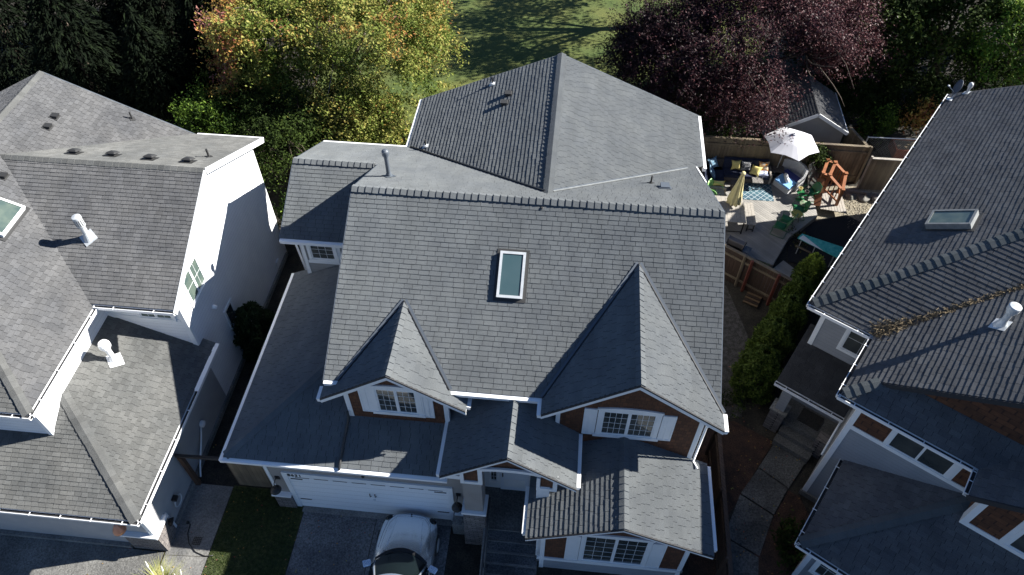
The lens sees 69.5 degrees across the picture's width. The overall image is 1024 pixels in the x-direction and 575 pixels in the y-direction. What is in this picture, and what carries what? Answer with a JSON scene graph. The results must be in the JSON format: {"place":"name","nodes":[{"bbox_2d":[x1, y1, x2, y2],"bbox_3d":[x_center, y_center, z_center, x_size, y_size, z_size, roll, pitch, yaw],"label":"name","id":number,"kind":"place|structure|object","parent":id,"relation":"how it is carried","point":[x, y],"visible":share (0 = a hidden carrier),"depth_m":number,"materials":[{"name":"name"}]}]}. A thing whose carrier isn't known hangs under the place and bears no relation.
{"place":"outdoors","nodes":[
{"label":"outdoors","id":0,"kind":"place"},
{"bbox_2d":[0,535,163,574],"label":"neighbour driveway","id":1,"kind":"structure","parent":0,"point":[25,556],"depth_m":23.00,"materials":[{"name":"concrete"}]},
{"bbox_2d":[0,70,287,550],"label":"house","id":2,"kind":"structure","parent":0,"point":[143,256],"depth_m":22.84,"materials":[{"name":"grey"}]},
{"bbox_2d":[136,313,176,322],"bbox_3d":[-11.203,0.767,23.073,1.250,0.820,0.070,4,50,4],"label":"window","id":3,"kind":"structure","parent":2,"relation":"in","point":[152,317],"depth_m":23.28,"materials":[{"name":"white glass"}]},
{"bbox_2d":[183,252,208,307],"bbox_3d":[-10.169,-0.232,23.602,0.070,1.320,1.250,4,50,4],"label":"window","id":4,"kind":"structure","parent":2,"relation":"in","point":[196,279],"depth_m":23.65,"materials":[{"name":"white glass"}]},
{"bbox_2d":[223,298,235,328],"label":"window","id":5,"kind":"structure","parent":2,"relation":"in","point":[229,313],"depth_m":26.39,"materials":[{"name":"white glass"}]},
{"bbox_2d":[140,552,187,574],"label":"ornamental grass","id":6,"kind":"object","parent":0,"point":[160,572],"depth_m":22.41,"materials":[{"name":"yellow plant"}]},
{"bbox_2d":[157,484,232,574],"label":"path","id":7,"kind":"structure","parent":0,"point":[210,502],"depth_m":23.63,"materials":[{"name":"concrete"}]},
{"bbox_2d":[202,486,302,574],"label":"lawn","id":8,"kind":"structure","parent":0,"point":[259,537],"depth_m":23.47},
{"bbox_2d":[223,21,308,171],"bbox_3d":[-11.763,-9.106,33.727,4.902,6.689,4.915,4,50,4],"label":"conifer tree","id":9,"kind":"object","parent":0,"point":[241,88],"visible":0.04,"depth_m":33.43,"materials":[{"name":"green plant"}]},
{"bbox_2d":[285,512,450,574],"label":"driveway","id":10,"kind":"structure","parent":0,"point":[352,547],"depth_m":23.27,"materials":[{"name":"concrete"}]},
{"bbox_2d":[362,513,439,574],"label":"car","id":11,"kind":"object","parent":10,"relation":"on","point":[407,543],"visible":1,"depth_m":22.36,"materials":[{"name":"silver metal"}]},
{"bbox_2d":[0,0,1022,574],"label":"ground","id":12,"kind":"structure","parent":0,"point":[462,558],"depth_m":27.16,"materials":[{"name":"soil"}]},
{"bbox_2d":[0,0,114,96],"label":"conifer tree","id":13,"kind":"object","parent":12,"relation":"on","point":[16,54],"visible":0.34,"depth_m":35.60,"materials":[{"name":"green plant"}]},
{"bbox_2d":[24,0,153,105],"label":"conifer tree","id":14,"kind":"object","parent":12,"relation":"on","point":[75,32],"visible":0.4,"depth_m":32.51,"materials":[{"name":"green plant"}]},
{"bbox_2d":[75,0,184,56],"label":"conifer tree","id":15,"kind":"object","parent":12,"relation":"on","point":[98,3],"visible":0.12,"depth_m":40.08,"materials":[{"name":"green plant"}]},
{"bbox_2d":[100,0,212,102],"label":"conifer tree","id":16,"kind":"object","parent":12,"relation":"on","point":[163,11],"visible":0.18,"depth_m":37.01,"materials":[{"name":"green plant"}]},
{"bbox_2d":[115,3,233,133],"bbox_3d":[-15.594,-8.832,32.767,6.715,7.806,6.546,4,50,4],"label":"conifer tree","id":17,"kind":"object","parent":12,"relation":"on","point":[165,78],"visible":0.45,"depth_m":31.78,"materials":[{"name":"green plant"}]},
{"bbox_2d":[174,454,218,484],"bbox_3d":[-9.445,5.972,23.845,2.302,1.980,0.142,4,49,3],"label":"gate frame","id":18,"kind":"object","parent":12,"relation":"on","point":[187,467],"visible":0.82,"depth_m":23.32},
{"bbox_2d":[166,76,257,154],"bbox_3d":[-12.813,-6.336,32.072,4.280,5.524,3.740,-16,51,-14],"label":"shrub","id":19,"kind":"object","parent":12,"relation":"on","point":[187,122],"visible":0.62,"depth_m":30.87,"materials":[{"name":"green plant"}]},
{"bbox_2d":[169,0,313,133],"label":"conifer tree","id":20,"kind":"object","parent":12,"relation":"on","point":[191,33],"visible":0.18,"depth_m":34.04,"materials":[{"name":"green plant"}]},
{"bbox_2d":[226,463,271,487],"bbox_3d":[-8.287,6.002,23.919,1.690,1.830,0.119,4,50,4],"label":"fence","id":21,"kind":"object","parent":12,"relation":"on","point":[250,475],"visible":0.45,"depth_m":23.98,"materials":[{"name":"wood"}]},
{"bbox_2d":[230,300,275,363],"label":"evergreen shrub","id":22,"kind":"object","parent":12,"relation":"on","point":[254,325],"visible":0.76,"depth_m":26.54,"materials":[{"name":"green plant"}]},
{"bbox_2d":[272,189,292,244],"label":"shrub","id":23,"kind":"object","parent":12,"relation":"on","point":[280,216],"visible":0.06,"depth_m":30.59,"materials":[{"name":"green plant"}]},
{"bbox_2d":[226,79,342,199],"bbox_3d":[-9.779,-6.034,31.847,5.526,5.483,6.292,4,50,4],"label":"tree","id":24,"kind":"object","parent":12,"relation":"on","point":[267,129],"visible":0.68,"depth_m":30.51,"materials":[{"name":"green plant"}]},
{"bbox_2d":[220,112,412,145],"bbox_3d":[-3.144,-6.851,34.875,21.890,1.930,0.170,4,50,4],"label":"fence","id":25,"kind":"object","parent":12,"relation":"on","point":[403,137],"visible":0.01,"depth_m":35.00,"materials":[{"name":"wood"}]},
{"bbox_2d":[186,0,472,131],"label":"maple tree","id":26,"kind":"object","parent":12,"relation":"on","point":[421,20],"visible":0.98,"depth_m":30.64,"materials":[{"name":"green plant"}]},
{"bbox_2d":[283,74,411,153],"bbox_3d":[-6.542,-7.046,32.786,7.401,5.384,4.712,4,50,4],"label":"tree","id":27,"kind":"object","parent":12,"relation":"on","point":[349,127],"visible":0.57,"depth_m":31.42,"materials":[{"name":"green plant"}]},
{"bbox_2d":[302,506,451,525],"bbox_3d":[-4.363,7.385,23.921,4.920,0.030,0.240,4,50,4],"label":"driveway apron","id":28,"kind":"object","parent":12,"relation":"on","point":[363,514],"visible":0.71,"depth_m":23.94,"materials":[{"name":"concrete"}]},
{"bbox_2d":[87,366,808,574],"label":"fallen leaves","id":29,"kind":"object","parent":12,"relation":"on","point":[365,522],"visible":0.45,"depth_m":23.92,"materials":[{"name":"brown plant"}]},
{"bbox_2d":[219,53,728,574],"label":"house","id":30,"kind":"structure","parent":12,"relation":"on","point":[495,331],"depth_m":21.14,"materials":[{"name":"grey tile"}]},
{"bbox_2d":[306,245,339,262],"bbox_3d":[-6.344,-1.184,24.688,1.020,0.920,0.070,4,50,4],"label":"window","id":31,"kind":"structure","parent":30,"relation":"in","point":[316,253],"depth_m":24.78,"materials":[{"name":"white glass"}]},
{"bbox_2d":[280,471,453,520],"bbox_3d":[-4.394,6.561,23.071,5.240,2.400,0.103,4,50,4],"label":"garage door","id":32,"kind":"structure","parent":30,"relation":"in","point":[315,490],"depth_m":22.98,"materials":[{"name":"white metal"}]},
{"bbox_2d":[369,385,425,417],"bbox_3d":[-3.225,3.174,20.649,1.520,1.490,0.070,4,50,4],"label":"window","id":33,"kind":"structure","parent":30,"relation":"in","point":[387,399],"depth_m":20.68,"materials":[{"name":"white glass"}]},
{"bbox_2d":[489,472,498,481],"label":"window","id":34,"kind":"structure","parent":30,"relation":"in","point":[493,476],"depth_m":23.19,"materials":[{"name":"white glass"}]},
{"bbox_2d":[500,472,528,490],"bbox_3d":[0.082,5.848,22.925,0.900,2.040,0.089,4,50,4],"label":"front door","id":35,"kind":"structure","parent":30,"relation":"in","point":[508,481],"depth_m":23.21,"materials":[{"name":"white metal"}]},
{"bbox_2d":[577,534,655,567],"bbox_3d":[2.962,7.603,21.321,2.080,2.060,0.070,4,50,4],"label":"window","id":36,"kind":"structure","parent":30,"relation":"in","point":[599,549],"depth_m":21.34,"materials":[{"name":"white glass"}]},
{"bbox_2d":[592,407,664,441],"bbox_3d":[3.203,3.764,20.357,1.840,1.540,0.070,4,50,4],"label":"window","id":37,"kind":"structure","parent":30,"relation":"in","point":[612,422],"depth_m":20.36,"materials":[{"name":"white glass"}]},
{"bbox_2d":[688,421,772,574],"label":"mulch bed","id":38,"kind":"object","parent":12,"relation":"on","point":[736,444],"visible":0.45,"depth_m":25.24,"materials":[{"name":"brown soil"}]},
{"bbox_2d":[705,430,733,574],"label":"fence","id":39,"kind":"object","parent":38,"relation":"on","point":[723,553],"visible":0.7,"depth_m":22.86,"materials":[{"name":"wood"}]},
{"bbox_2d":[721,285,747,417],"bbox_3d":[7.851,2.306,28.331,2.500,0.030,6.800,4,50,4],"label":"gravel strip","id":40,"kind":"object","parent":12,"relation":"on","point":[735,336],"visible":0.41,"depth_m":28.41,"materials":[{"name":"gravel"}]},
{"bbox_2d":[722,389,753,417],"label":"shrub","id":41,"kind":"object","parent":40,"relation":"on","point":[734,402],"visible":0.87,"depth_m":26.36,"materials":[{"name":"green plant"}]},
{"bbox_2d":[669,51,814,148],"bbox_3d":[10.062,-8.005,33.394,4.965,5.727,5.494,-34,57,-25],"label":"plum tree","id":42,"kind":"object","parent":12,"relation":"on","point":[736,93],"visible":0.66,"depth_m":32.10,"materials":[{"name":"purple plant"}]},
{"bbox_2d":[731,541,758,574],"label":"path slab","id":43,"kind":"structure","parent":12,"relation":"on","point":[745,562],"depth_m":22.95,"materials":[{"name":"concrete"}]},
{"bbox_2d":[594,0,904,147],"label":"plum tree","id":44,"kind":"object","parent":12,"relation":"on","point":[815,21],"visible":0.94,"depth_m":31.97,"materials":[{"name":"purple plant"}]},
{"bbox_2d":[729,495,772,555],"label":"path slab","id":45,"kind":"structure","parent":12,"relation":"on","point":[754,518],"depth_m":23.70,"materials":[{"name":"concrete"}]},
{"bbox_2d":[743,286,762,307],"bbox_3d":[9.820,0.337,29.902,0.600,0.100,1.130,25,54,20],"label":"pallet","id":46,"kind":"object","parent":12,"relation":"on","point":[752,299],"visible":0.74,"depth_m":29.73,"materials":[{"name":"brown wood"}]},
{"bbox_2d":[729,342,782,404],"bbox_3d":[8.789,2.926,26.194,1.852,2.505,1.864,33,57,25],"label":"evergreen shrub","id":47,"kind":"object","parent":12,"relation":"on","point":[772,369],"visible":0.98,"depth_m":25.78,"materials":[{"name":"green plant"}]},
{"bbox_2d":[724,244,791,305],"bbox_3d":[9.170,-0.651,29.668,4.951,1.800,0.278,32,57,25],"label":"fence","id":48,"kind":"object","parent":12,"relation":"on","point":[746,275],"visible":0.55,"depth_m":29.40,"materials":[{"name":"red wood"}]},
{"bbox_2d":[741,468,786,513],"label":"path slab","id":49,"kind":"structure","parent":12,"relation":"on","point":[765,491],"depth_m":24.45,"materials":[{"name":"concrete"}]},
{"bbox_2d":[741,316,793,375],"bbox_3d":[9.323,2.043,26.738,1.635,2.835,1.603,22,53,18],"label":"evergreen shrub","id":50,"kind":"object","parent":12,"relation":"on","point":[770,331],"visible":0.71,"depth_m":26.00,"materials":[{"name":"green plant"}]},
{"bbox_2d":[725,173,816,267],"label":"deck","id":51,"kind":"structure","parent":12,"relation":"on","point":[765,245],"depth_m":32.25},
{"bbox_2d":[715,195,745,233],"bbox_3d":[8.897,-3.195,32.177,2.252,0.740,1.600,4,50,4],"label":"dining table","id":52,"kind":"object","parent":51,"relation":"on","point":[734,214],"visible":0.41,"depth_m":31.76,"materials":[{"name":"grey wood"}]},
{"bbox_2d":[699,157,771,194],"bbox_3d":[10.255,-5.055,33.675,3.190,0.788,1.840,4,50,4],"label":"sofa","id":53,"kind":"object","parent":51,"relation":"on","point":[724,171],"visible":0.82,"depth_m":33.88,"materials":[{"name":"wicker"}]},
{"bbox_2d":[708,156,718,167],"bbox_3d":[9.251,-5.726,33.911,0.538,0.426,0.328,-24,53,-19],"label":"pillow","id":54,"kind":"object","parent":53,"relation":"on","point":[713,162],"visible":0.9,"depth_m":33.83,"materials":[{"name":"fabric"}]},
{"bbox_2d":[740,160,751,170],"bbox_3d":[10.741,-5.577,33.826,0.493,0.418,0.292,4,50,4],"label":"pillow","id":55,"kind":"object","parent":53,"relation":"on","point":[746,165],"visible":1,"depth_m":33.76,"materials":[{"name":"fabric"}]},
{"bbox_2d":[749,164,762,176],"bbox_3d":[11.141,-5.351,33.751,0.521,0.342,0.397,30,56,23],"label":"pillow","id":56,"kind":"object","parent":53,"relation":"on","point":[755,170],"visible":1,"depth_m":33.67,"materials":[{"name":"yellow fabric"}]},
{"bbox_2d":[726,171,745,206],"bbox_3d":[9.581,-3.914,31.616,0.641,2.532,0.626,-19,52,-16],"label":"umbrella","id":57,"kind":"object","parent":51,"relation":"on","point":[734,197],"visible":0.98,"depth_m":31.38,"materials":[{"name":"yellow fabric"}]},
{"bbox_2d":[726,235,751,253],"bbox_3d":[9.504,-1.685,30.904,1.015,0.710,0.537,29,55,22],"label":"grill","id":58,"kind":"object","parent":51,"relation":"on","point":[736,243],"visible":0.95,"depth_m":30.70,"materials":[{"name":"black metal"}]},
{"bbox_2d":[744,202,755,231],"bbox_3d":[10.350,-3.070,32.256,0.392,0.460,1.400,4,50,4],"label":"bench","id":59,"kind":"object","parent":51,"relation":"on","point":[749,213],"visible":0.94,"depth_m":32.02,"materials":[{"name":"grey wood"}]},
{"bbox_2d":[743,183,773,200],"bbox_3d":[11.201,-4.482,33.759,1.350,0.013,1.450,4,50,4],"label":"rug","id":60,"kind":"object","parent":51,"relation":"on","point":[763,193],"visible":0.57,"depth_m":33.62,"materials":[{"name":"fabric"}]},
{"bbox_2d":[751,177,762,188],"bbox_3d":[11.179,-4.792,33.749,0.480,0.405,0.480,4,50,4],"label":"coffee table","id":61,"kind":"object","parent":60,"relation":"on","point":[758,180],"visible":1,"depth_m":33.57,"materials":[{"name":"metal"}]},
{"bbox_2d":[770,165,784,176],"bbox_3d":[12.231,-5.314,34.176,0.592,0.470,0.450,4,50,4],"label":"side table","id":62,"kind":"object","parent":51,"relation":"on","point":[779,169],"visible":0.74,"depth_m":33.99,"materials":[{"name":"wicker"}]},
{"bbox_2d":[770,217,792,238],"bbox_3d":[11.555,-2.622,31.624,0.662,0.841,0.605,27,54,21],"label":"garden chair","id":63,"kind":"object","parent":51,"relation":"on","point":[782,226],"visible":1,"depth_m":31.66,"materials":[{"name":"green plastic"}]},
{"bbox_2d":[779,211,798,231],"bbox_3d":[11.916,-2.922,31.882,0.662,0.841,0.605,27,54,21],"label":"garden chair","id":64,"kind":"object","parent":51,"relation":"on","point":[789,218],"visible":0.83,"depth_m":31.92,"materials":[{"name":"green plastic"}]},
{"bbox_2d":[772,159,807,194],"bbox_3d":[12.684,-5.140,33.751,1.395,0.810,1.354,-28,55,-22],"label":"lounger","id":65,"kind":"object","parent":51,"relation":"on","point":[796,171],"visible":0.94,"depth_m":33.67,"materials":[{"name":"white wicker"}]},
{"bbox_2d":[764,127,818,174],"bbox_3d":[12.250,-5.775,32.978,2.258,2.852,2.352,4,50,4],"label":"umbrella","id":66,"kind":"object","parent":51,"relation":"on","point":[801,146],"visible":0.93,"depth_m":31.93,"materials":[{"name":"white fabric"}]},
{"bbox_2d":[790,200,810,220],"bbox_3d":[12.623,-3.436,32.323,0.662,0.841,0.605,8,50,7],"label":"garden chair","id":67,"kind":"object","parent":51,"relation":"on","point":[802,209],"visible":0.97,"depth_m":32.32,"materials":[{"name":"green plastic"}]},
{"bbox_2d":[795,189,807,201],"bbox_3d":[13.001,-4.127,33.166,0.494,0.420,0.494,4,50,4],"label":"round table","id":68,"kind":"object","parent":51,"relation":"on","point":[800,197],"visible":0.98,"depth_m":33.08,"materials":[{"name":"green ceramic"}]},
{"bbox_2d":[799,182,821,202],"bbox_3d":[13.403,-4.274,33.042,0.662,0.841,0.605,-11,50,-9],"label":"garden chair","id":69,"kind":"object","parent":51,"relation":"on","point":[816,187],"visible":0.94,"depth_m":32.98,"materials":[{"name":"green plastic"}]},
{"bbox_2d":[807,160,819,188],"bbox_3d":[13.763,-5.188,33.662,0.926,1.000,0.500,-29,55,-23],"label":"cold frame","id":70,"kind":"object","parent":51,"relation":"on","point":[813,175],"visible":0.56,"depth_m":33.61,"materials":[{"name":"glass"}]},
{"bbox_2d":[754,260,793,296],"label":"slab","id":71,"kind":"structure","parent":12,"relation":"on","point":[784,267],"depth_m":30.86,"materials":[{"name":"concrete"}]},
{"bbox_2d":[754,491,808,574],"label":"flower bed","id":72,"kind":"object","parent":12,"relation":"on","point":[769,556],"visible":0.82,"depth_m":23.43,"materials":[{"name":"brown soil"}]},
{"bbox_2d":[770,509,804,573],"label":"shrub","id":73,"kind":"object","parent":72,"relation":"on","point":[785,535],"visible":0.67,"depth_m":22.88,"materials":[{"name":"green plant"}]},
{"bbox_2d":[759,444,804,487],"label":"path slab","id":74,"kind":"structure","parent":12,"relation":"on","point":[784,467],"depth_m":25.05,"materials":[{"name":"concrete"}]},
{"bbox_2d":[757,294,806,354],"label":"evergreen shrub","id":75,"kind":"object","parent":12,"relation":"on","point":[794,313],"visible":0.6,"depth_m":26.55,"materials":[{"name":"green plant"}]},
{"bbox_2d":[698,135,872,183],"bbox_3d":[11.927,-5.920,33.970,8.340,2.130,0.170,4,50,4],"label":"fence","id":76,"kind":"object","parent":12,"relation":"on","point":[848,157],"visible":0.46,"depth_m":33.67,"materials":[{"name":"wood"}]},
{"bbox_2d":[769,275,813,330],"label":"evergreen shrub","id":77,"kind":"object","parent":12,"relation":"on","point":[804,290],"visible":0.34,"depth_m":27.15,"materials":[{"name":"green plant"}]},
{"bbox_2d":[788,226,811,252],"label":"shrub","id":78,"kind":"object","parent":12,"relation":"on","point":[795,235],"visible":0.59,"depth_m":31.68,"materials":[{"name":"green plant"}]},
{"bbox_2d":[761,74,848,143],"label":"shed","id":79,"kind":"structure","parent":12,"relation":"on","point":[821,117],"depth_m":34.06,"materials":[{"name":"grey"}]},
{"bbox_2d":[787,252,825,301],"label":"evergreen shrub","id":80,"kind":"object","parent":12,"relation":"on","point":[812,266],"visible":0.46,"depth_m":27.78,"materials":[{"name":"green plant"}]},
{"bbox_2d":[803,141,834,171],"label":"shrub","id":81,"kind":"object","parent":12,"relation":"on","point":[816,157],"visible":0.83,"depth_m":33.19,"materials":[{"name":"green plant"}]},
{"bbox_2d":[788,215,860,269],"bbox_3d":[13.660,-1.990,31.968,2.780,0.030,4.193,27,55,21],"label":"weed membrane","id":82,"kind":"object","parent":12,"relation":"on","point":[839,230],"visible":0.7,"depth_m":32.19,"materials":[{"name":"fabric"}]},
{"bbox_2d":[795,234,842,266],"bbox_3d":[12.746,-1.425,30.885,1.880,0.967,0.725,22,53,18],"label":"covered table","id":83,"kind":"object","parent":82,"relation":"on","point":[833,250],"visible":0.79,"depth_m":30.58,"materials":[{"name":"teal fabric"}]},
{"bbox_2d":[779,23,885,85],"bbox_3d":[17.730,-12.683,38.991,6.577,3.338,6.592,4,50,4],"label":"shrub","id":84,"kind":"object","parent":12,"relation":"on","point":[795,59],"visible":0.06,"depth_m":39.06,"materials":[{"name":"green plant"}]},
{"bbox_2d":[814,183,881,223],"bbox_3d":[16.394,-3.273,33.104,5.550,0.030,3.900,4,50,4],"label":"gravel bed","id":85,"kind":"object","parent":12,"relation":"on","point":[822,214],"visible":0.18,"depth_m":33.38,"materials":[{"name":"gravel"}]},
{"bbox_2d":[813,158,847,213],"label":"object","id":86,"kind":"object","parent":85,"relation":"on","point":[824,199],"visible":0.94,"depth_m":33.01,"materials":[{"name":"orange wood"}]},
{"bbox_2d":[840,189,880,194],"bbox_3d":[16.251,-4.356,33.908,2.305,0.120,0.050,7,50,6],"label":"garden edging","id":87,"kind":"object","parent":85,"relation":"on","point":[855,191],"visible":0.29,"depth_m":33.91,"materials":[{"name":"grey wood"}]},
{"bbox_2d":[808,59,897,138],"bbox_3d":[17.218,-9.502,36.787,4.595,2.537,5.913,4,50,4],"label":"shrub","id":88,"kind":"object","parent":12,"relation":"on","point":[866,98],"visible":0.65,"depth_m":36.02,"materials":[{"name":"green plant"}]},
{"bbox_2d":[842,124,872,179],"bbox_3d":[15.910,-6.271,34.409,0.183,1.930,1.825,-11,50,-10],"label":"fence","id":89,"kind":"object","parent":12,"relation":"on","point":[853,136],"visible":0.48,"depth_m":34.12,"materials":[{"name":"wood"}]},
{"bbox_2d":[785,0,958,91],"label":"broadleaf tree","id":90,"kind":"object","parent":12,"relation":"on","point":[897,41],"visible":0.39,"depth_m":34.45,"materials":[{"name":"green plant"}]},
{"bbox_2d":[847,97,905,144],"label":"shrub","id":91,"kind":"object","parent":12,"relation":"on","point":[886,126],"visible":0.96,"depth_m":35.53,"materials":[{"name":"green plant"}]},
{"bbox_2d":[857,156,902,190],"bbox_3d":[18.924,-4.970,33.332,5.890,1.880,0.170,4,50,4],"label":"fence","id":92,"kind":"object","parent":12,"relation":"on","point":[878,173],"visible":0.21,"depth_m":33.39,"materials":[{"name":"brown wood"}]},
{"bbox_2d":[865,136,916,160],"bbox_3d":[19.114,-6.452,34.885,5.018,1.450,0.060,3,49,3],"label":"wire fence","id":93,"kind":"object","parent":12,"relation":"on","point":[891,144],"visible":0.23,"depth_m":34.60,"materials":[{"name":"metal"}]},
{"bbox_2d":[762,80,1023,574],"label":"house","id":94,"kind":"structure","parent":12,"relation":"on","point":[915,441],"depth_m":20.94,"materials":[{"name":"grey"}]},
{"bbox_2d":[808,561,837,574],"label":"window","id":95,"kind":"structure","parent":94,"relation":"in","point":[817,568],"depth_m":21.47,"materials":[{"name":"white glass"}]},
{"bbox_2d":[836,329,867,358],"bbox_3d":[10.669,1.734,22.457,1.200,1.350,0.070,31,56,23],"label":"window","id":96,"kind":"structure","parent":94,"relation":"in","point":[851,343],"depth_m":22.73,"materials":[{"name":"white glass"}]},
{"bbox_2d":[881,430,959,481],"bbox_3d":[11.057,4.433,19.888,1.780,1.200,0.070,31,56,23],"label":"window","id":97,"kind":"structure","parent":94,"relation":"in","point":[913,452],"depth_m":20.04,"materials":[{"name":"white glass"}]},
{"bbox_2d":[868,283,1023,340],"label":"needle litter","id":98,"kind":"object","parent":94,"relation":"on","point":[907,321],"visible":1,"depth_m":21.15,"materials":[{"name":"plant"}]},
{"bbox_2d":[1002,528,1023,556],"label":"window","id":99,"kind":"structure","parent":94,"relation":"in","point":[1015,543],"depth_m":18.78,"materials":[{"name":"white glass"}]},
{"bbox_2d":[849,5,952,73],"bbox_3d":[20.299,-13.799,39.927,6.814,3.368,5.942,4,50,4],"label":"shrub","id":100,"kind":"object","parent":12,"relation":"on","point":[918,53],"visible":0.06,"depth_m":38.78,"materials":[{"name":"green plant"}]},
{"bbox_2d":[862,59,956,134],"bbox_3d":[20.000,-9.901,36.919,4.508,2.862,5.416,4,50,4],"label":"shrub","id":101,"kind":"object","parent":12,"relation":"on","point":[894,87],"visible":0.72,"depth_m":36.16,"materials":[{"name":"green plant"}]},
{"bbox_2d":[898,93,941,136],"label":"shrub","id":102,"kind":"object","parent":12,"relation":"on","point":[924,110],"visible":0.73,"depth_m":35.58,"materials":[{"name":"green plant"}]},
{"bbox_2d":[844,0,1023,92],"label":"broadleaf tree","id":103,"kind":"object","parent":12,"relation":"on","point":[975,19],"visible":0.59,"depth_m":33.66,"materials":[{"name":"green plant"}]},
{"bbox_2d":[923,36,1023,93],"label":"shrub","id":104,"kind":"object","parent":12,"relation":"on","point":[986,83],"visible":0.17,"depth_m":37.04,"materials":[{"name":"green plant"}]},
{"bbox_2d":[957,0,1023,90],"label":"broadleaf tree","id":105,"kind":"object","parent":12,"relation":"on","point":[1017,6],"visible":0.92,"depth_m":32.55,"materials":[{"name":"green plant"}]},
{"bbox_2d":[311,0,775,146],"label":"park lawn","id":106,"kind":"structure","parent":0,"point":[506,35],"depth_m":42.60,"materials":[{"name":"green plant"}]},
{"bbox_2d":[590,0,723,110],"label":"plum tree","id":107,"kind":"object","parent":106,"relation":"on","point":[635,73],"visible":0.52,"depth_m":33.97,"materials":[{"name":"purple plant"}]},
{"bbox_2d":[641,78,748,152],"bbox_3d":[8.617,-8.421,35.649,5.955,2.839,4.150,4,50,4],"label":"shrub","id":108,"kind":"object","parent":106,"relation":"on","point":[726,133],"visible":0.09,"depth_m":34.83,"materials":[{"name":"green plant"}]},
{"bbox_2d":[797,408,823,430],"bbox_3d":[10.296,4.540,25.442,0.750,0.025,0.600,31,56,23],"label":"door mat","id":109,"kind":"object","parent":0,"point":[811,419],"depth_m":25.42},
{"bbox_2d":[888,137,914,158],"bbox_3d":[19.055,-6.702,35.692,1.300,0.550,0.960,4,50,4],"label":"planter box","id":110,"kind":"object","parent":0,"point":[905,145],"visible":0.39,"depth_m":35.59,"materials":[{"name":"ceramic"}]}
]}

